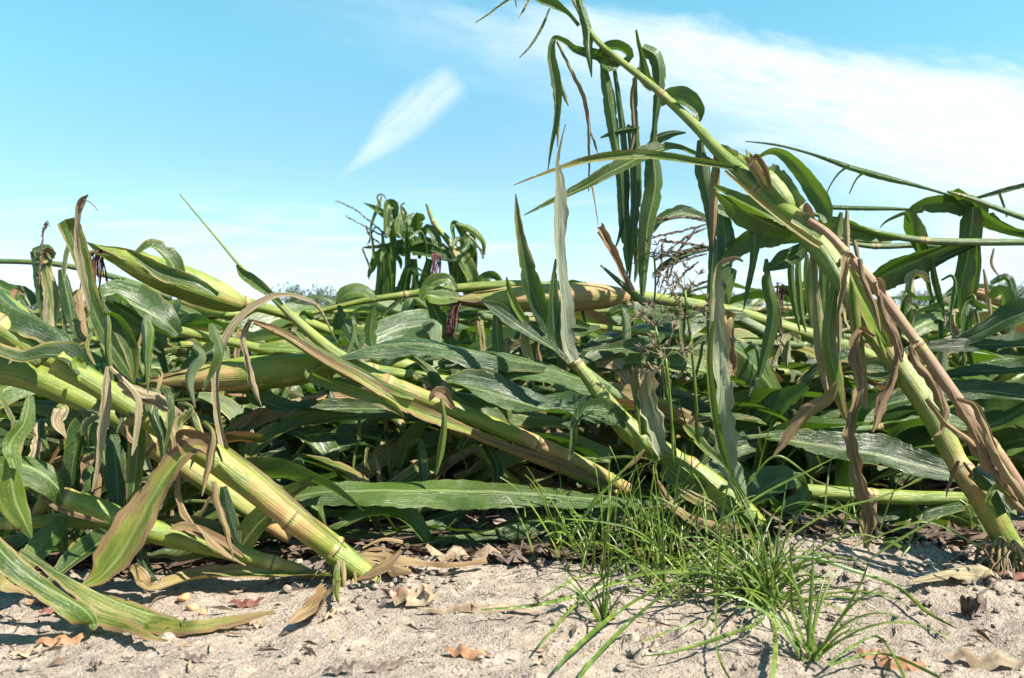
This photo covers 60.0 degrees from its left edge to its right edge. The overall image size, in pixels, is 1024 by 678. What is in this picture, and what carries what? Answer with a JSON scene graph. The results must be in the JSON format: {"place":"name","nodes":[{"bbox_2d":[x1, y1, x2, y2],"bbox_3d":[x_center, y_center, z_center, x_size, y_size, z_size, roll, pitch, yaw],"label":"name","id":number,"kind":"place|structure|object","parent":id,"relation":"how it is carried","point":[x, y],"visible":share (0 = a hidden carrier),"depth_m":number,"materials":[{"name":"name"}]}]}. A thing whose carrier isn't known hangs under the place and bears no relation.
{"place":"outdoors","nodes":[
{"label":"outdoors","id":0,"kind":"place"},
{"bbox_2d":[0,314,1023,677],"bbox_3d":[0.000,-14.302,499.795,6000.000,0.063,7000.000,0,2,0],"label":"ground","id":1,"kind":"structure","parent":0,"point":[498,636],"depth_m":0.86,"materials":[{"name":"soil"}]},
{"bbox_2d":[9,644,42,656],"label":"leaf scrap","id":2,"kind":"object","parent":1,"relation":"on","point":[28,650],"visible":1,"depth_m":0.79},
{"bbox_2d":[0,513,99,529],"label":"corn plant","id":3,"kind":"object","parent":1,"relation":"on","point":[40,521],"visible":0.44,"depth_m":0.96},
{"bbox_2d":[35,633,86,646],"bbox_3d":[-0.419,0.280,0.825,0.043,0.012,0.017,-1,2,-25],"label":"leaf scrap","id":4,"kind":"object","parent":1,"relation":"on","point":[64,640],"visible":0.99,"depth_m":0.82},
{"bbox_2d":[8,401,256,467],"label":"corn plant","id":5,"kind":"object","parent":1,"relation":"on","point":[16,404],"visible":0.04,"depth_m":1.50,"materials":[{"name":"green plant"}]},
{"bbox_2d":[0,537,273,641],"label":"fallen leaf","id":6,"kind":"object","parent":1,"relation":"on","point":[92,609],"visible":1,"depth_m":0.84,"materials":[{"name":"plant"}]},
{"bbox_2d":[184,650,207,663],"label":"leaf scrap","id":7,"kind":"object","parent":1,"relation":"on","point":[196,658],"visible":1,"depth_m":0.76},
{"bbox_2d":[33,299,359,353],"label":"corn plant","id":8,"kind":"object","parent":1,"relation":"on","point":[202,310],"visible":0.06,"depth_m":2.76,"materials":[{"name":"green plant"}]},
{"bbox_2d":[0,418,484,590],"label":"corn plant","id":9,"kind":"object","parent":1,"relation":"on","point":[184,541],"visible":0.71,"depth_m":0.98,"materials":[{"name":"green plant"}]},
{"bbox_2d":[0,288,177,459],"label":"corn plant","id":10,"kind":"object","parent":9,"relation":"on","point":[22,327],"visible":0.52,"depth_m":0.95,"materials":[{"name":"green plant"}]},
{"bbox_2d":[57,194,138,381],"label":"corn leaf","id":11,"kind":"object","parent":10,"relation":"on","point":[125,354],"visible":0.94,"depth_m":1.04,"materials":[{"name":"plant"}]},
{"bbox_2d":[99,280,394,454],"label":"corn plant","id":12,"kind":"object","parent":1,"relation":"on","point":[143,299],"visible":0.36,"depth_m":1.12,"materials":[{"name":"green plant"}]},
{"bbox_2d":[79,238,332,346],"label":"corn plant","id":13,"kind":"object","parent":12,"relation":"on","point":[170,273],"visible":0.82,"depth_m":1.24,"materials":[{"name":"green plant"}]},
{"bbox_2d":[230,596,264,608],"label":"leaf scrap","id":14,"kind":"object","parent":1,"relation":"on","point":[248,602],"visible":1,"depth_m":0.92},
{"bbox_2d":[0,323,525,544],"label":"corn plant","id":15,"kind":"object","parent":1,"relation":"on","point":[33,472],"visible":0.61,"depth_m":1.00,"materials":[{"name":"green plant"}]},
{"bbox_2d":[45,378,222,441],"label":"corn plant","id":16,"kind":"object","parent":15,"relation":"on","point":[205,409],"visible":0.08,"depth_m":1.38,"materials":[{"name":"green plant"}]},
{"bbox_2d":[71,336,198,395],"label":"corn plant","id":17,"kind":"object","parent":16,"relation":"on","point":[94,343],"visible":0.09,"depth_m":1.36,"materials":[{"name":"green plant"}]},
{"bbox_2d":[222,391,322,431],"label":"corn plant","id":18,"kind":"object","parent":15,"relation":"on","point":[294,394],"visible":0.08,"depth_m":1.32,"materials":[{"name":"green plant"}]},
{"bbox_2d":[48,345,486,623],"bbox_3d":[-0.257,0.147,0.948,0.457,0.278,0.244,0,2,0],"label":"corn plant","id":19,"kind":"object","parent":1,"relation":"on","point":[121,544],"visible":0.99,"depth_m":0.94,"materials":[{"name":"green plant"}]},
{"bbox_2d":[271,281,337,305],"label":"tree","id":20,"kind":"object","parent":1,"relation":"on","point":[320,291],"visible":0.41,"depth_m":137.65,"materials":[{"name":"green plant"}]},
{"bbox_2d":[0,392,608,463],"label":"corn plant","id":21,"kind":"object","parent":1,"relation":"on","point":[4,431],"visible":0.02,"depth_m":1.51,"materials":[{"name":"green plant"}]},
{"bbox_2d":[0,313,655,530],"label":"corn plant","id":22,"kind":"object","parent":1,"relation":"on","point":[431,455],"visible":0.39,"depth_m":1.24,"materials":[{"name":"green plant"}]},
{"bbox_2d":[127,337,233,380],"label":"corn plant","id":23,"kind":"object","parent":22,"relation":"on","point":[185,342],"visible":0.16,"depth_m":1.49,"materials":[{"name":"green plant"}]},
{"bbox_2d":[137,340,465,392],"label":"corn plant","id":24,"kind":"object","parent":22,"relation":"on","point":[278,371],"visible":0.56,"depth_m":1.18,"materials":[{"name":"green plant"}]},
{"bbox_2d":[76,297,580,348],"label":"corn plant","id":25,"kind":"object","parent":1,"relation":"on","point":[358,317],"visible":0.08,"depth_m":2.65,"materials":[{"name":"green plant"}]},
{"bbox_2d":[325,660,357,674],"bbox_3d":[-0.140,0.269,0.728,0.026,0.010,0.010,0,2,0],"label":"leaf scrap","id":26,"kind":"object","parent":1,"relation":"on","point":[338,670],"visible":1,"depth_m":0.73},
{"bbox_2d":[129,349,556,390],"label":"corn plant","id":27,"kind":"object","parent":1,"relation":"on","point":[550,352],"depth_m":1.79,"materials":[{"name":"green plant"}]},
{"bbox_2d":[31,373,666,484],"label":"corn plant","id":28,"kind":"object","parent":1,"relation":"on","point":[647,474],"visible":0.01,"depth_m":1.53,"materials":[{"name":"green plant"}]},
{"bbox_2d":[127,296,590,344],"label":"corn plant","id":29,"kind":"object","parent":1,"relation":"on","point":[408,303],"visible":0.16,"depth_m":2.51,"materials":[{"name":"green plant"}]},
{"bbox_2d":[323,335,415,367],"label":"corn plant","id":30,"kind":"object","parent":1,"relation":"on","point":[402,363],"depth_m":2.06,"materials":[{"name":"green plant"}]},
{"bbox_2d":[363,655,407,672],"bbox_3d":[-0.105,0.271,0.736,0.039,0.011,0.010,-1,2,-30],"label":"leaf scrap","id":31,"kind":"object","parent":1,"relation":"on","point":[386,665],"visible":1,"depth_m":0.73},
{"bbox_2d":[0,345,772,469],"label":"corn plant","id":32,"kind":"object","parent":1,"relation":"on","point":[11,394],"visible":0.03,"depth_m":1.37,"materials":[{"name":"green plant"}]},
{"bbox_2d":[0,244,171,403],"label":"corn plant","id":33,"kind":"object","parent":32,"relation":"on","point":[49,296],"visible":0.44,"depth_m":1.80,"materials":[{"name":"green plant"}]},
{"bbox_2d":[37,220,50,289],"bbox_3d":[-0.937,-0.169,1.776,0.029,0.142,0.008,0,2,0],"label":"corn tassel","id":34,"kind":"object","parent":33,"relation":"attached to","point":[46,225],"visible":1,"depth_m":1.77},
{"bbox_2d":[326,510,470,542],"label":"corn leaf","id":35,"kind":"object","parent":1,"relation":"on","point":[446,518],"visible":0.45,"depth_m":1.17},
{"bbox_2d":[179,194,631,496],"bbox_3d":[-0.118,0.019,1.142,0.592,0.404,0.112,0,2,-15],"label":"corn plant","id":36,"kind":"object","parent":1,"relation":"on","point":[497,361],"visible":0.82,"depth_m":1.17,"materials":[{"name":"green plant"}]},
{"bbox_2d":[389,582,438,605],"bbox_3d":[-0.101,0.260,0.911,0.052,0.021,0.027,0,2,-11],"label":"leaf scrap","id":37,"kind":"object","parent":1,"relation":"on","point":[423,595],"visible":1,"depth_m":0.90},
{"bbox_2d":[211,292,617,495],"bbox_3d":[-0.119,0.079,1.146,0.524,0.273,0.140,-1,2,-25],"label":"corn plant","id":38,"kind":"object","parent":1,"relation":"on","point":[421,412],"visible":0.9,"depth_m":1.12,"materials":[{"name":"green plant"}]},
{"bbox_2d":[335,194,501,324],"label":"corn plant","id":39,"kind":"object","parent":1,"relation":"on","point":[462,259],"visible":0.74,"depth_m":2.68,"materials":[{"name":"green plant"}]},
{"bbox_2d":[425,543,501,561],"bbox_3d":[-0.056,0.259,1.066,0.095,0.030,0.024,0,2,0],"label":"leaf scrap","id":40,"kind":"object","parent":1,"relation":"on","point":[453,552],"visible":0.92,"depth_m":1.06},
{"bbox_2d":[446,645,486,659],"bbox_3d":[-0.038,0.267,0.761,0.037,0.010,0.014,0,2,14],"label":"leaf scrap","id":41,"kind":"object","parent":1,"relation":"on","point":[465,651],"visible":1,"depth_m":0.76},
{"bbox_2d":[83,332,873,429],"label":"corn plant","id":42,"kind":"object","parent":1,"relation":"on","point":[309,385],"visible":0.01,"depth_m":1.67,"materials":[{"name":"green plant"}]},
{"bbox_2d":[417,603,540,614],"bbox_3d":[-0.033,0.268,0.882,0.122,0.011,0.010,0,2,0],"label":"dry straw","id":43,"kind":"object","parent":1,"relation":"on","point":[465,607],"visible":0.96,"depth_m":0.88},
{"bbox_2d":[279,194,706,509],"bbox_3d":[0.037,0.027,1.417,0.942,0.458,0.452,0,2,0],"label":"corn plant","id":44,"kind":"object","parent":1,"relation":"on","point":[500,337],"visible":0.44,"depth_m":1.22,"materials":[{"name":"green plant"}]},
{"bbox_2d":[310,273,877,357],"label":"corn plant","id":45,"kind":"object","parent":44,"relation":"on","point":[433,294],"visible":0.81,"depth_m":1.43,"materials":[{"name":"green plant"}]},
{"bbox_2d":[1,461,1023,666],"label":"leaf litter","id":46,"kind":"object","parent":1,"relation":"on","point":[296,548],"visible":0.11,"depth_m":1.07,"materials":[{"name":"plant"}]},
{"bbox_2d":[294,479,652,521],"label":"corn leaf","id":47,"kind":"object","parent":46,"relation":"on","point":[448,495],"visible":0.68,"depth_m":1.09,"materials":[{"name":"plant"}]},
{"bbox_2d":[491,544,551,563],"bbox_3d":[0.013,0.260,1.061,0.076,0.027,0.028,-1,2,-18],"label":"leaf scrap","id":48,"kind":"object","parent":46,"relation":"on","point":[509,558],"visible":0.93,"depth_m":1.05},
{"bbox_2d":[404,505,652,548],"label":"corn leaf","id":49,"kind":"object","parent":46,"relation":"on","point":[503,529],"visible":0.53,"depth_m":1.16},
{"bbox_2d":[634,321,701,465],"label":"flowering sedge","id":50,"kind":"object","parent":46,"relation":"on","point":[654,345],"visible":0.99,"depth_m":1.07,"materials":[{"name":"green plant"}]},
{"bbox_2d":[652,289,711,428],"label":"flowering sedge","id":51,"kind":"object","parent":46,"relation":"on","point":[679,302],"visible":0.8,"depth_m":1.12,"materials":[{"name":"green plant"}]},
{"bbox_2d":[1,510,1023,677],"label":"soil crumbs","id":52,"kind":"object","parent":1,"relation":"on","point":[619,666],"visible":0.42,"depth_m":0.96,"materials":[{"name":"soil"}]},
{"bbox_2d":[137,319,926,479],"bbox_3d":[0.173,0.117,1.787,1.882,0.279,0.588,0,-4,15],"label":"corn plant","id":53,"kind":"object","parent":1,"relation":"on","point":[224,325],"depth_m":1.81,"materials":[{"name":"green plant"}]},
{"bbox_2d":[320,323,761,360],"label":"corn plant","id":54,"kind":"object","parent":1,"relation":"on","point":[542,346],"depth_m":2.05,"materials":[{"name":"green plant"}]},
{"bbox_2d":[500,475,674,581],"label":"grass tuft","id":55,"kind":"object","parent":1,"relation":"on","point":[554,541],"visible":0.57,"depth_m":1.08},
{"bbox_2d":[556,549,633,624],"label":"sedge tuft","id":56,"kind":"object","parent":1,"relation":"on","point":[603,609],"visible":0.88,"depth_m":0.87,"materials":[{"name":"green plant"}]},
{"bbox_2d":[445,124,770,556],"bbox_3d":[0.131,0.004,1.136,0.409,0.548,0.164,1,2,21],"label":"corn plant","id":57,"kind":"object","parent":1,"relation":"on","point":[601,405],"visible":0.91,"depth_m":1.12,"materials":[{"name":"green plant"}]},
{"bbox_2d":[348,303,958,534],"bbox_3d":[0.303,0.099,1.471,1.168,0.318,0.674,0,2,0],"label":"corn plant","id":58,"kind":"object","parent":1,"relation":"on","point":[682,397],"visible":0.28,"depth_m":1.34,"materials":[{"name":"green plant"}]},
{"bbox_2d":[455,386,559,393],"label":"corn plant","id":59,"kind":"object","parent":58,"relation":"on","point":[534,389],"visible":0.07,"depth_m":1.50,"materials":[{"name":"green plant"}]},
{"bbox_2d":[510,317,692,358],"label":"corn plant","id":60,"kind":"object","parent":58,"relation":"on","point":[581,328],"visible":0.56,"depth_m":1.29,"materials":[{"name":"green plant"}]},
{"bbox_2d":[596,223,647,306],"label":"broken stalk","id":61,"kind":"object","parent":58,"relation":"on","point":[626,285],"visible":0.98,"depth_m":1.37,"materials":[{"name":"brown plant"}]},
{"bbox_2d":[632,227,680,309],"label":"flowering sedge","id":62,"kind":"object","parent":58,"relation":"on","point":[654,252],"visible":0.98,"depth_m":1.40,"materials":[{"name":"brown plant"}]},
{"bbox_2d":[587,334,803,376],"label":"corn plant","id":63,"kind":"object","parent":58,"relation":"on","point":[701,338],"visible":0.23,"depth_m":1.46,"materials":[{"name":"green plant"}]},
{"bbox_2d":[700,356,818,400],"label":"corn plant","id":64,"kind":"object","parent":58,"relation":"on","point":[782,372],"visible":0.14,"depth_m":1.53,"materials":[{"name":"green plant"}]},
{"bbox_2d":[797,347,926,409],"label":"corn plant","id":65,"kind":"object","parent":58,"relation":"on","point":[877,369],"visible":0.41,"depth_m":1.35,"materials":[{"name":"green plant"}]},
{"bbox_2d":[332,339,976,466],"bbox_3d":[0.412,0.134,1.847,1.999,0.274,0.259,1,2,20],"label":"corn plant","id":66,"kind":"object","parent":1,"relation":"on","point":[345,342],"depth_m":1.88,"materials":[{"name":"green plant"}]},
{"bbox_2d":[346,282,989,366],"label":"corn plant","id":67,"kind":"object","parent":1,"relation":"on","point":[406,324],"visible":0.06,"depth_m":1.86,"materials":[{"name":"green plant"}]},
{"bbox_2d":[408,358,953,466],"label":"corn plant","id":68,"kind":"object","parent":1,"relation":"on","point":[552,361],"visible":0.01,"depth_m":1.54,"materials":[{"name":"green plant"}]},
{"bbox_2d":[786,356,908,405],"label":"corn plant","id":69,"kind":"object","parent":68,"relation":"on","point":[812,360],"visible":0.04,"depth_m":1.56,"materials":[{"name":"green plant"}]},
{"bbox_2d":[518,435,854,677],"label":"grass tuft","id":70,"kind":"object","parent":1,"relation":"on","point":[603,564],"visible":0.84,"depth_m":1.01,"materials":[{"name":"plant"}]},
{"bbox_2d":[560,416,830,488],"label":"corn plant","id":71,"kind":"object","parent":1,"relation":"on","point":[644,470],"visible":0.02,"depth_m":1.48,"materials":[{"name":"green plant"}]},
{"bbox_2d":[610,418,798,524],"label":"grass tuft","id":72,"kind":"object","parent":1,"relation":"on","point":[688,448],"visible":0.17,"depth_m":1.23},
{"bbox_2d":[605,468,825,612],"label":"grass tuft","id":73,"kind":"object","parent":1,"relation":"on","point":[702,579],"visible":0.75,"depth_m":0.95,"materials":[{"name":"plant"}]},
{"bbox_2d":[481,475,983,677],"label":"sedge tuft","id":74,"kind":"object","parent":1,"relation":"on","point":[767,582],"visible":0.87,"depth_m":0.92,"materials":[{"name":"green plant"}]},
{"bbox_2d":[475,0,1023,588],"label":"corn plant","id":75,"kind":"object","parent":1,"relation":"on","point":[771,202],"visible":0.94,"depth_m":1.25,"materials":[{"name":"green plant"}]},
{"bbox_2d":[832,210,850,351],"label":"corn leaf","id":76,"kind":"object","parent":75,"relation":"attached to","point":[838,230],"visible":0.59,"depth_m":1.25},
{"bbox_2d":[968,466,1016,517],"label":"corn leaf","id":77,"kind":"object","parent":75,"relation":"attached to","point":[995,502],"visible":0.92,"depth_m":0.98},
{"bbox_2d":[534,394,1023,525],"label":"corn plant","id":78,"kind":"object","parent":1,"relation":"on","point":[746,449],"visible":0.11,"depth_m":1.31,"materials":[{"name":"green plant"}]},
{"bbox_2d":[548,299,1023,526],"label":"corn plant","id":79,"kind":"object","parent":1,"relation":"on","point":[999,398],"visible":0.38,"depth_m":1.33,"materials":[{"name":"green plant"}]},
{"bbox_2d":[650,204,891,314],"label":"corn plant","id":80,"kind":"object","parent":79,"relation":"on","point":[730,244],"visible":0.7,"depth_m":1.71,"materials":[{"name":"green plant"}]},
{"bbox_2d":[774,282,909,344],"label":"corn plant","id":81,"kind":"object","parent":79,"relation":"on","point":[783,289],"visible":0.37,"depth_m":1.67,"materials":[{"name":"green plant"}]},
{"bbox_2d":[745,141,1023,370],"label":"corn plant","id":82,"kind":"object","parent":79,"relation":"on","point":[927,256],"visible":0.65,"depth_m":1.62,"materials":[{"name":"green plant"}]},
{"bbox_2d":[569,279,1023,347],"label":"corn plant","id":83,"kind":"object","parent":1,"relation":"on","point":[928,298],"visible":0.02,"depth_m":2.62,"materials":[{"name":"green plant"}]},
{"bbox_2d":[634,367,991,510],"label":"corn plant","id":84,"kind":"object","parent":1,"relation":"on","point":[815,423],"visible":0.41,"depth_m":1.30,"materials":[{"name":"green plant"}]},
{"bbox_2d":[620,300,1006,338],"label":"corn plant","id":85,"kind":"object","parent":1,"relation":"on","point":[920,309],"visible":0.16,"depth_m":2.20,"materials":[{"name":"green plant"}]},
{"bbox_2d":[617,321,1023,365],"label":"corn plant","id":86,"kind":"object","parent":1,"relation":"on","point":[1003,352],"depth_m":2.40,"materials":[{"name":"green plant"}]},
{"bbox_2d":[804,312,997,352],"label":"corn plant","id":87,"kind":"object","parent":86,"relation":"on","point":[923,323],"visible":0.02,"depth_m":2.22,"materials":[{"name":"green plant"}]},
{"bbox_2d":[618,513,1023,555],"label":"leaf litter","id":88,"kind":"object","parent":1,"relation":"on","point":[956,528],"visible":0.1,"depth_m":1.12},
{"bbox_2d":[703,531,948,661],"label":"sedge tuft","id":89,"kind":"object","parent":1,"relation":"on","point":[810,628],"visible":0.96,"depth_m":0.79,"materials":[{"name":"green plant"}]},
{"bbox_2d":[782,455,934,556],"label":"grass tuft","id":90,"kind":"object","parent":1,"relation":"on","point":[825,509],"visible":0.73,"depth_m":1.06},
{"bbox_2d":[853,648,886,659],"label":"leaf scrap","id":91,"kind":"object","parent":1,"relation":"on","point":[862,651],"visible":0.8,"depth_m":0.79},
{"bbox_2d":[747,428,1017,547],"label":"corn plant","id":92,"kind":"object","parent":1,"relation":"on","point":[889,451],"visible":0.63,"depth_m":1.21,"materials":[{"name":"green plant"}]},
{"bbox_2d":[876,656,926,670],"bbox_3d":[0.332,0.278,0.758,0.040,0.012,0.019,0,2,0],"label":"leaf scrap","id":93,"kind":"object","parent":1,"relation":"on","point":[885,662],"visible":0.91,"depth_m":0.76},
{"bbox_2d":[791,202,1023,513],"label":"corn plant","id":94,"kind":"object","parent":1,"relation":"on","point":[805,220],"visible":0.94,"depth_m":1.01,"materials":[{"name":"brown plant"}]},
{"bbox_2d":[795,353,1023,461],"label":"corn plant","id":95,"kind":"object","parent":1,"relation":"on","point":[980,357],"visible":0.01,"depth_m":1.75,"materials":[{"name":"green plant"}]},
{"bbox_2d":[898,287,933,305],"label":"tree","id":96,"kind":"object","parent":1,"relation":"on","point":[919,302],"visible":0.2,"depth_m":140.48,"materials":[{"name":"grey plant"}]},
{"bbox_2d":[864,329,1021,347],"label":"corn plant","id":97,"kind":"object","parent":1,"relation":"on","point":[937,337],"depth_m":2.79,"materials":[{"name":"green plant"}]},
{"bbox_2d":[806,283,1023,353],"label":"corn plant","id":98,"kind":"object","parent":97,"relation":"on","point":[946,294],"visible":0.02,"depth_m":2.59,"materials":[{"name":"green plant"}]},
{"bbox_2d":[911,548,999,584],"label":"fallen leaf","id":99,"kind":"object","parent":1,"relation":"on","point":[976,573],"visible":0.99,"depth_m":0.96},
{"bbox_2d":[959,594,986,619],"bbox_3d":[0.465,0.269,0.894,0.028,0.026,0.019,-1,2,-23],"label":"root clod","id":100,"kind":"object","parent":1,"relation":"on","point":[970,606],"visible":1,"depth_m":0.89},
{"bbox_2d":[948,496,1011,531],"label":"grass tuft","id":101,"kind":"object","parent":1,"relation":"on","point":[974,524],"visible":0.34,"depth_m":1.16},
{"bbox_2d":[941,646,1023,670],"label":"fallen leaf","id":102,"kind":"object","parent":1,"relation":"on","point":[994,659],"visible":1,"depth_m":0.76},
{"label":"corn plant","id":103,"kind":"object","parent":1,"relation":"on","visible":0},
{"bbox_2d":[414,308,633,347],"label":"corn plant","id":104,"kind":"object","parent":103,"relation":"on","point":[615,320],"visible":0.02,"depth_m":2.39,"materials":[{"name":"green plant"}]},
{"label":"corn plant","id":105,"kind":"object","parent":1,"relation":"on","visible":0},
{"bbox_2d":[971,288,1001,306],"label":"corn plant","id":106,"kind":"object","parent":105,"relation":"on","point":[980,294],"visible":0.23,"depth_m":1.89,"materials":[{"name":"beige plant"}]},
{"bbox_2d":[0,0,1023,307],"label":"sky","id":107,"kind":"structure","parent":0,"point":[263,115],"materials":[{"name":"blue"}]},
{"bbox_2d":[622,297,682,455],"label":"flowering sedge","id":108,"kind":"object","parent":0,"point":[645,319],"visible":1,"depth_m":1.08,"materials":[{"name":"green plant"}]},
{"bbox_2d":[653,259,706,443],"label":"flowering sedge","id":109,"kind":"object","parent":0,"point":[682,288],"visible":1,"depth_m":1.10,"materials":[{"name":"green plant"}]},
{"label":"corn plant","id":110,"kind":"object","parent":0,"visible":0},
{"bbox_2d":[352,281,986,363],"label":"corn plant","id":111,"kind":"object","parent":110,"relation":"on","point":[380,310],"visible":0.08,"depth_m":2.37,"materials":[{"name":"green plant"}]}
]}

